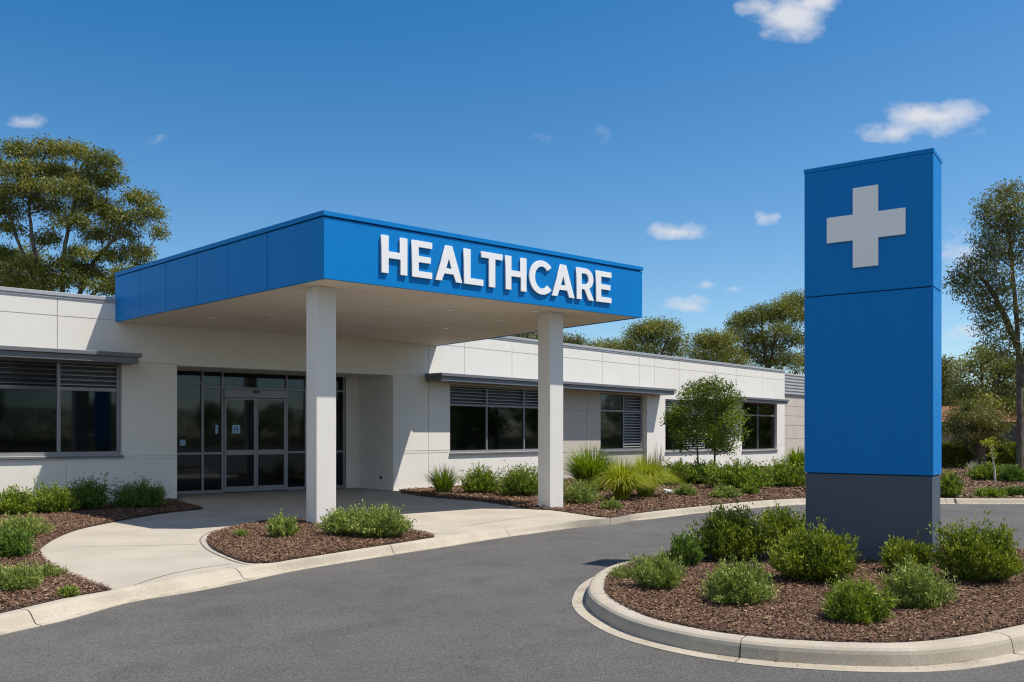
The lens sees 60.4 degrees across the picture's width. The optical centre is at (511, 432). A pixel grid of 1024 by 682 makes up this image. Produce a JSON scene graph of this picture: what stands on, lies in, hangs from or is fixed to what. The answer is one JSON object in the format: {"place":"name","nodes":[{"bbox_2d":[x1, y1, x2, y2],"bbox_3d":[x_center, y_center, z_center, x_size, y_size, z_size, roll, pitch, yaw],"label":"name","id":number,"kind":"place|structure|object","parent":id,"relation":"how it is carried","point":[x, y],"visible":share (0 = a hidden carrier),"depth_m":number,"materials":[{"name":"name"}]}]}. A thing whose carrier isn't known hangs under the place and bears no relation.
{"place":"outdoors","nodes":[
{"label":"outdoors","id":0,"kind":"place"},
{"bbox_2d":[0,488,636,612],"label":"footpath","id":1,"kind":"structure","parent":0,"point":[108,555],"depth_m":15.28,"materials":[{"name":"concrete"}]},
{"bbox_2d":[0,498,202,611],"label":"mulch","id":2,"kind":"object","parent":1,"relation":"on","point":[65,522],"visible":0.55,"depth_m":12.94,"materials":[{"name":"wood"}]},
{"bbox_2d":[0,523,35,557],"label":"shrub","id":3,"kind":"object","parent":2,"relation":"on","point":[13,543],"visible":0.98,"depth_m":11.18,"materials":[{"name":"green plant"}]},
{"bbox_2d":[0,484,36,514],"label":"shrub","id":4,"kind":"object","parent":2,"relation":"on","point":[12,503],"visible":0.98,"depth_m":16.96,"materials":[{"name":"green plant"}]},
{"bbox_2d":[0,559,44,591],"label":"shrub","id":5,"kind":"object","parent":2,"relation":"on","point":[18,578],"visible":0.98,"depth_m":8.85,"materials":[{"name":"green plant"}]},
{"bbox_2d":[0,511,57,536],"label":"shrub","id":6,"kind":"object","parent":2,"relation":"on","point":[36,525],"visible":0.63,"depth_m":13.49,"materials":[{"name":"green plant"}]},
{"bbox_2d":[21,560,66,577],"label":"shrub","id":7,"kind":"object","parent":2,"relation":"on","point":[47,570],"visible":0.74,"depth_m":9.66,"materials":[{"name":"green plant"}]},
{"bbox_2d":[26,475,81,513],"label":"shrub","id":8,"kind":"object","parent":2,"relation":"on","point":[55,498],"visible":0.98,"depth_m":17.38,"materials":[{"name":"green plant"}]},
{"bbox_2d":[55,585,80,597],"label":"shrub","id":9,"kind":"object","parent":2,"relation":"on","point":[70,591],"visible":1,"depth_m":8.58,"materials":[{"name":"green plant"}]},
{"bbox_2d":[65,471,117,509],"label":"shrub","id":10,"kind":"object","parent":2,"relation":"on","point":[88,496],"visible":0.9,"depth_m":18.02,"materials":[{"name":"green plant"}]},
{"bbox_2d":[106,472,169,507],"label":"shrub","id":11,"kind":"object","parent":2,"relation":"on","point":[143,494],"visible":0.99,"depth_m":18.61,"materials":[{"name":"green plant"}]},
{"bbox_2d":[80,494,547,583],"bbox_3d":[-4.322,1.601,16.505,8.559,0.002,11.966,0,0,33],"label":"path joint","id":12,"kind":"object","parent":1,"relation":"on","point":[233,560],"visible":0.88,"depth_m":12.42,"materials":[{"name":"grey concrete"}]},
{"bbox_2d":[206,517,434,562],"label":"mulch","id":13,"kind":"object","parent":1,"relation":"on","point":[258,544],"visible":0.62,"depth_m":12.68,"materials":[{"name":"wood"}]},
{"bbox_2d":[231,527,249,536],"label":"shrub","id":14,"kind":"object","parent":13,"relation":"on","point":[240,532],"visible":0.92,"depth_m":13.40,"materials":[{"name":"green plant"}]},
{"bbox_2d":[265,507,300,536],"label":"shrub","id":15,"kind":"object","parent":13,"relation":"on","point":[281,525],"visible":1,"depth_m":13.32,"materials":[{"name":"green plant"}]},
{"bbox_2d":[314,499,365,535],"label":"shrub","id":16,"kind":"object","parent":13,"relation":"on","point":[339,518],"visible":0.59,"depth_m":13.52,"materials":[{"name":"green plant"}]},
{"bbox_2d":[336,502,417,537],"bbox_3d":[-2.035,1.314,13.384,1.241,0.590,0.950,0,0,0],"label":"shrub","id":17,"kind":"object","parent":13,"relation":"on","point":[382,521],"visible":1,"depth_m":13.14,"materials":[{"name":"green plant"}]},
{"bbox_2d":[115,210,642,523],"bbox_3d":[-3.044,-1.010,19.834,8.963,5.320,8.267,0,0,-39],"label":"entrance canopy","id":18,"kind":"object","parent":1,"relation":"on","point":[322,280],"visible":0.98,"depth_m":17.14,"materials":[{"name":"metal"}]},
{"bbox_2d":[0,504,1023,681],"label":"road","id":19,"kind":"structure","parent":0,"point":[470,612],"depth_m":7.71,"materials":[{"name":"grey asphalt"}]},
{"bbox_2d":[0,498,1023,634],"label":"kerb","id":20,"kind":"structure","parent":19,"relation":"on","point":[46,613],"depth_m":10.79,"materials":[{"name":"concrete"}]},
{"bbox_2d":[572,552,1023,672],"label":"island kerb","id":21,"kind":"structure","parent":19,"relation":"on","point":[596,605],"depth_m":6.73,"materials":[{"name":"concrete"}]},
{"bbox_2d":[604,543,1023,642],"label":"mulch","id":22,"kind":"object","parent":19,"relation":"on","point":[795,612],"visible":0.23,"depth_m":7.81,"materials":[{"name":"wood"}]},
{"bbox_2d":[606,559,635,578],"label":"shrub","id":23,"kind":"object","parent":22,"relation":"on","point":[620,570],"visible":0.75,"depth_m":9.55,"materials":[{"name":"green plant"}]},
{"bbox_2d":[619,544,689,590],"bbox_3d":[1.467,1.380,8.949,0.767,0.454,0.658,0,0,0],"label":"shrub","id":24,"kind":"object","parent":22,"relation":"on","point":[660,571],"visible":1,"depth_m":8.88,"materials":[{"name":"green plant"}]},
{"bbox_2d":[664,530,706,567],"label":"shrub","id":25,"kind":"object","parent":22,"relation":"on","point":[690,549],"visible":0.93,"depth_m":10.36,"materials":[{"name":"green plant"}]},
{"bbox_2d":[678,487,780,561],"bbox_3d":[2.653,1.142,10.947,1.241,0.934,0.962,0,0,0],"label":"shrub","id":26,"kind":"object","parent":22,"relation":"on","point":[728,536],"visible":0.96,"depth_m":10.71,"materials":[{"name":"green plant"}]},
{"bbox_2d":[696,554,781,605],"bbox_3d":[2.158,1.359,8.218,0.836,0.496,0.622,0,0,0],"label":"shrub","id":27,"kind":"object","parent":22,"relation":"on","point":[740,584],"visible":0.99,"depth_m":8.11,"materials":[{"name":"green plant"}]},
{"bbox_2d":[755,499,805,543],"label":"shrub","id":28,"kind":"object","parent":22,"relation":"on","point":[785,520],"visible":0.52,"depth_m":12.33,"materials":[{"name":"green plant"}]},
{"bbox_2d":[763,516,862,583],"bbox_3d":[3.265,1.244,9.489,1.014,0.730,1.088,0,0,22],"label":"shrub","id":29,"kind":"object","parent":22,"relation":"on","point":[820,555],"visible":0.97,"depth_m":9.21,"materials":[{"name":"green plant"}]},
{"bbox_2d":[818,574,899,625],"bbox_3d":[2.900,1.390,7.389,0.631,0.432,0.556,0,0,37],"label":"shrub","id":30,"kind":"object","parent":22,"relation":"on","point":[848,601],"visible":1,"depth_m":7.30,"materials":[{"name":"green plant"}]},
{"bbox_2d":[804,148,941,561],"bbox_3d":[4.537,-0.845,11.109,1.531,5.090,0.601,0,0,35],"label":"pylon sign","id":31,"kind":"object","parent":22,"relation":"on","point":[873,348],"visible":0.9,"depth_m":10.84,"materials":[{"name":"blue metal"}]},
{"bbox_2d":[877,528,937,572],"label":"shrub","id":32,"kind":"object","parent":22,"relation":"on","point":[899,551],"visible":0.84,"depth_m":9.81,"materials":[{"name":"green plant"}]},
{"bbox_2d":[873,557,960,609],"bbox_3d":[3.720,1.364,8.031,0.722,0.486,0.619,0,0,0],"label":"shrub","id":33,"kind":"object","parent":22,"relation":"on","point":[911,586],"visible":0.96,"depth_m":7.92,"materials":[{"name":"green plant"}]},
{"bbox_2d":[926,507,1023,582],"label":"shrub","id":34,"kind":"object","parent":22,"relation":"on","point":[968,555],"visible":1,"depth_m":9.24,"materials":[{"name":"green plant"}]},
{"bbox_2d":[0,0,1023,394],"label":"sky","id":35,"kind":"structure","parent":0,"point":[675,140],"materials":[{"name":"blue"}]},
{"bbox_2d":[641,486,805,512],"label":"land","id":36,"kind":"structure","parent":0,"point":[727,503],"depth_m":20.35,"materials":[{"name":"brown soil"}]},
{"bbox_2d":[0,239,65,290],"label":"gum tree","id":37,"kind":"object","parent":36,"relation":"on","point":[6,267],"visible":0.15,"depth_m":43.73,"materials":[{"name":"green plant"}]},
{"bbox_2d":[0,130,171,296],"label":"gum tree","id":38,"kind":"object","parent":36,"relation":"on","point":[96,179],"visible":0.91,"depth_m":33.79,"materials":[{"name":"green plant"}]},
{"bbox_2d":[0,286,788,501],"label":"medical building","id":39,"kind":"structure","parent":36,"relation":"on","point":[89,385],"depth_m":24.21,"materials":[{"name":"paint"}]},
{"bbox_2d":[0,359,123,459],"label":"window","id":40,"kind":"structure","parent":39,"relation":"in","point":[49,409],"depth_m":19.50,"materials":[{"name":"glass"}]},
{"bbox_2d":[224,397,255,491],"bbox_3d":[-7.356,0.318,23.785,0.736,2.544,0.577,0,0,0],"label":"sliding door","id":41,"kind":"structure","parent":39,"relation":"in","point":[239,448],"depth_m":23.78,"materials":[{"name":"glass"}]},
{"bbox_2d":[256,398,285,490],"bbox_3d":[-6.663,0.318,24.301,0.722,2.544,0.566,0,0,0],"label":"sliding door","id":42,"kind":"structure","parent":39,"relation":"in","point":[270,413],"depth_m":24.30,"materials":[{"name":"glass"}]},
{"bbox_2d":[449,384,537,454],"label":"window","id":43,"kind":"structure","parent":39,"relation":"in","point":[483,419],"depth_m":27.87,"materials":[{"name":"glass"}]},
{"bbox_2d":[600,393,644,451],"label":"window","id":44,"kind":"structure","parent":39,"relation":"in","point":[619,427],"depth_m":33.27,"materials":[{"name":"glass"}]},
{"bbox_2d":[665,399,726,452],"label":"window","id":45,"kind":"structure","parent":39,"relation":"in","point":[668,443],"depth_m":36.17,"materials":[{"name":"glass"}]},
{"bbox_2d":[742,403,777,451],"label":"window","id":46,"kind":"structure","parent":39,"relation":"in","point":[762,421],"depth_m":41.78,"materials":[{"name":"glass"}]},
{"bbox_2d":[512,332,537,339],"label":"gum tree","id":47,"kind":"object","parent":36,"relation":"on","point":[530,336],"visible":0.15,"depth_m":59.35,"materials":[{"name":"green plant"}]},
{"bbox_2d":[563,329,591,345],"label":"gum tree","id":48,"kind":"object","parent":36,"relation":"on","point":[578,340],"visible":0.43,"depth_m":67.38,"materials":[{"name":"green plant"}]},
{"bbox_2d":[399,465,805,516],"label":"mulch","id":49,"kind":"object","parent":36,"relation":"on","point":[635,502],"visible":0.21,"depth_m":21.19,"materials":[{"name":"wood"}]},
{"bbox_2d":[419,463,466,492],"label":"grass clump","id":50,"kind":"object","parent":49,"relation":"on","point":[444,482],"visible":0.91,"depth_m":23.28,"materials":[{"name":"green plant"}]},
{"bbox_2d":[456,462,508,492],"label":"shrub","id":51,"kind":"object","parent":49,"relation":"on","point":[478,481],"visible":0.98,"depth_m":23.01,"materials":[{"name":"green plant"}]},
{"bbox_2d":[497,460,537,495],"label":"shrub","id":52,"kind":"object","parent":49,"relation":"on","point":[518,481],"visible":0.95,"depth_m":22.10,"materials":[{"name":"green plant"}]},
{"bbox_2d":[563,476,604,503],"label":"shrub","id":53,"kind":"object","parent":49,"relation":"on","point":[579,493],"visible":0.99,"depth_m":19.66,"materials":[{"name":"green plant"}]},
{"bbox_2d":[563,442,631,489],"bbox_3d":[2.195,0.899,24.251,3.150,1.401,3.167,0,0,0],"label":"strap plant","id":54,"kind":"object","parent":49,"relation":"on","point":[583,468],"visible":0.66,"depth_m":23.92,"materials":[{"name":"green plant"}]},
{"bbox_2d":[599,497,623,509],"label":"shrub","id":55,"kind":"object","parent":49,"relation":"on","point":[612,503],"visible":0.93,"depth_m":18.23,"materials":[{"name":"green plant"}]},
{"bbox_2d":[589,457,661,500],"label":"fountain grass","id":56,"kind":"object","parent":49,"relation":"on","point":[622,482],"depth_m":20.66,"materials":[{"name":"green plant"}]},
{"bbox_2d":[629,448,682,496],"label":"fountain grass","id":57,"kind":"object","parent":49,"relation":"on","point":[648,469],"depth_m":21.74,"materials":[{"name":"green plant"}]},
{"bbox_2d":[651,440,665,464],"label":"feather grass","id":58,"kind":"object","parent":49,"relation":"on","point":[659,459],"depth_m":29.41,"materials":[{"name":"green plant"}]},
{"bbox_2d":[663,489,673,492],"bbox_3d":[4.125,1.531,22.976,0.246,0.138,0.361,0,0,-32],"label":"white stone","id":59,"kind":"object","parent":49,"relation":"on","point":[667,491],"visible":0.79,"depth_m":22.98,"materials":[{"name":"white stone"}]},
{"bbox_2d":[653,456,702,484],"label":"shrub","id":60,"kind":"object","parent":49,"relation":"on","point":[685,472],"visible":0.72,"depth_m":26.74,"materials":[{"name":"green plant"}]},
{"bbox_2d":[671,482,698,495],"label":"shrub","id":61,"kind":"object","parent":49,"relation":"on","point":[686,490],"visible":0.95,"depth_m":22.28,"materials":[{"name":"green plant"}]},
{"bbox_2d":[659,377,722,463],"bbox_3d":[5.772,-0.082,28.170,2.162,3.468,2.049,0,0,0],"label":"young tree","id":62,"kind":"object","parent":49,"relation":"on","point":[685,430],"visible":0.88,"depth_m":28.01,"materials":[{"name":"green plant"}]},
{"bbox_2d":[689,457,719,482],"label":"shrub","id":63,"kind":"object","parent":49,"relation":"on","point":[700,470],"visible":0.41,"depth_m":27.05,"materials":[{"name":"green plant"}]},
{"bbox_2d":[689,375,752,463],"bbox_3d":[6.555,-0.087,27.690,1.962,3.493,2.158,0,0,0],"label":"young tree","id":64,"kind":"object","parent":49,"relation":"on","point":[722,406],"visible":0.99,"depth_m":27.36,"materials":[{"name":"green plant"}]},
{"bbox_2d":[709,484,744,497],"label":"ground cover","id":65,"kind":"object","parent":49,"relation":"on","point":[724,491],"visible":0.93,"depth_m":21.40,"materials":[{"name":"green plant"}]},
{"bbox_2d":[698,456,780,488],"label":"shrub","id":66,"kind":"object","parent":49,"relation":"on","point":[737,476],"visible":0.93,"depth_m":24.98,"materials":[{"name":"green plant"}]},
{"bbox_2d":[738,480,759,494],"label":"ground cover","id":67,"kind":"object","parent":49,"relation":"on","point":[748,488],"visible":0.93,"depth_m":22.74,"materials":[{"name":"green plant"}]},
{"bbox_2d":[758,455,806,486],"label":"shrub","id":68,"kind":"object","parent":49,"relation":"on","point":[790,474],"visible":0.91,"depth_m":25.85,"materials":[{"name":"green plant"}]},
{"bbox_2d":[782,447,803,466],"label":"strap plant","id":69,"kind":"object","parent":49,"relation":"on","point":[793,456],"visible":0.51,"depth_m":37.76,"materials":[{"name":"green plant"}]},
{"bbox_2d":[584,335,621,349],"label":"gum tree","id":70,"kind":"object","parent":36,"relation":"on","point":[611,344],"visible":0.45,"depth_m":71.03,"materials":[{"name":"green plant"}]},
{"bbox_2d":[616,314,692,356],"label":"gum tree","id":71,"kind":"object","parent":36,"relation":"on","point":[651,333],"visible":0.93,"depth_m":65.56,"materials":[{"name":"green plant"}]},
{"bbox_2d":[680,325,754,365],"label":"gum tree","id":72,"kind":"object","parent":36,"relation":"on","point":[714,346],"visible":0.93,"depth_m":61.06,"materials":[{"name":"green plant"}]},
{"bbox_2d":[723,288,805,373],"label":"gum tree","id":73,"kind":"object","parent":36,"relation":"on","point":[784,309],"visible":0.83,"depth_m":65.41,"materials":[{"name":"green plant"}]},
{"bbox_2d":[785,373,803,463],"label":"annex building","id":74,"kind":"structure","parent":36,"relation":"on","point":[794,413],"depth_m":46.43,"materials":[{"name":"white paint"}]},
{"bbox_2d":[802,466,1023,497],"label":"mulch","id":75,"kind":"object","parent":36,"relation":"on","point":[970,486],"visible":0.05,"depth_m":26.88,"materials":[{"name":"wood"}]},
{"bbox_2d":[940,463,966,496],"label":"shrub","id":76,"kind":"object","parent":75,"relation":"on","point":[950,485],"visible":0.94,"depth_m":21.79,"materials":[{"name":"green plant"}]},
{"bbox_2d":[964,461,983,470],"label":"dry grass","id":77,"kind":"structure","parent":75,"relation":"on","point":[971,465],"depth_m":34.15,"materials":[{"name":"plant"}]},
{"bbox_2d":[962,457,1011,480],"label":"shrub","id":78,"kind":"object","parent":75,"relation":"on","point":[978,472],"visible":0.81,"depth_m":29.46,"materials":[{"name":"green plant"}]},
{"bbox_2d":[980,437,999,483],"bbox_3d":[14.911,0.888,27.461,0.744,1.542,0.661,0,0,0],"label":"sapling","id":79,"kind":"object","parent":75,"relation":"on","point":[992,455],"visible":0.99,"depth_m":27.41,"materials":[{"name":"green plant"}]},
{"bbox_2d":[972,486,1008,497],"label":"ground cover","id":80,"kind":"object","parent":75,"relation":"on","point":[986,491],"visible":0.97,"depth_m":21.82,"materials":[{"name":"green plant"}]},
{"bbox_2d":[996,463,1023,481],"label":"shrub","id":81,"kind":"object","parent":75,"relation":"on","point":[1013,473],"visible":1,"depth_m":28.64,"materials":[{"name":"green plant"}]},
{"bbox_2d":[999,485,1023,495],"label":"ground cover","id":82,"kind":"object","parent":75,"relation":"on","point":[1012,490],"visible":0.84,"depth_m":22.27,"materials":[{"name":"green plant"}]},
{"bbox_2d":[942,353,966,405],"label":"gum tree","id":83,"kind":"object","parent":36,"relation":"on","point":[946,364],"visible":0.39,"depth_m":59.20,"materials":[{"name":"green plant"}]},
{"bbox_2d":[942,399,1015,465],"bbox_3d":[20.867,0.184,39.689,3.731,3.582,3.128,0,0,-40],"label":"round tree","id":84,"kind":"object","parent":36,"relation":"on","point":[974,419],"visible":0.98,"depth_m":39.49,"materials":[{"name":"green plant"}]},
{"bbox_2d":[942,176,1023,467],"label":"gum tree","id":85,"kind":"object","parent":36,"relation":"on","point":[1008,225],"visible":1,"depth_m":29.61,"materials":[{"name":"green plant"}]},
{"bbox_2d":[942,341,1023,423],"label":"gum tree","id":86,"kind":"object","parent":36,"relation":"on","point":[996,370],"visible":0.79,"depth_m":49.35,"materials":[{"name":"green plant"}]},
{"bbox_2d":[942,441,1023,467],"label":"hedge","id":87,"kind":"object","parent":36,"relation":"on","point":[959,455],"visible":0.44,"depth_m":40.65,"materials":[{"name":"green plant"}]},
{"bbox_2d":[942,406,1023,442],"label":"house","id":88,"kind":"structure","parent":36,"relation":"on","point":[1012,432],"depth_m":54.06,"materials":[{"name":"orange tile"}]},
{"bbox_2d":[1004,427,1015,442],"bbox_3d":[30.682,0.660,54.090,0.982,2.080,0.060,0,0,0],"label":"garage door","id":89,"kind":"structure","parent":88,"relation":"in","point":[1013,438],"depth_m":54.07,"materials":[{"name":"metal"}]},
{"label":"ground","id":90,"kind":"structure","parent":0,"visible":0},
{"bbox_2d":[787,366,1004,407],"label":"woodland","id":91,"kind":"object","parent":90,"relation":"on","point":[802,371],"depth_m":88.68,"materials":[{"name":"green plant"}]}
]}

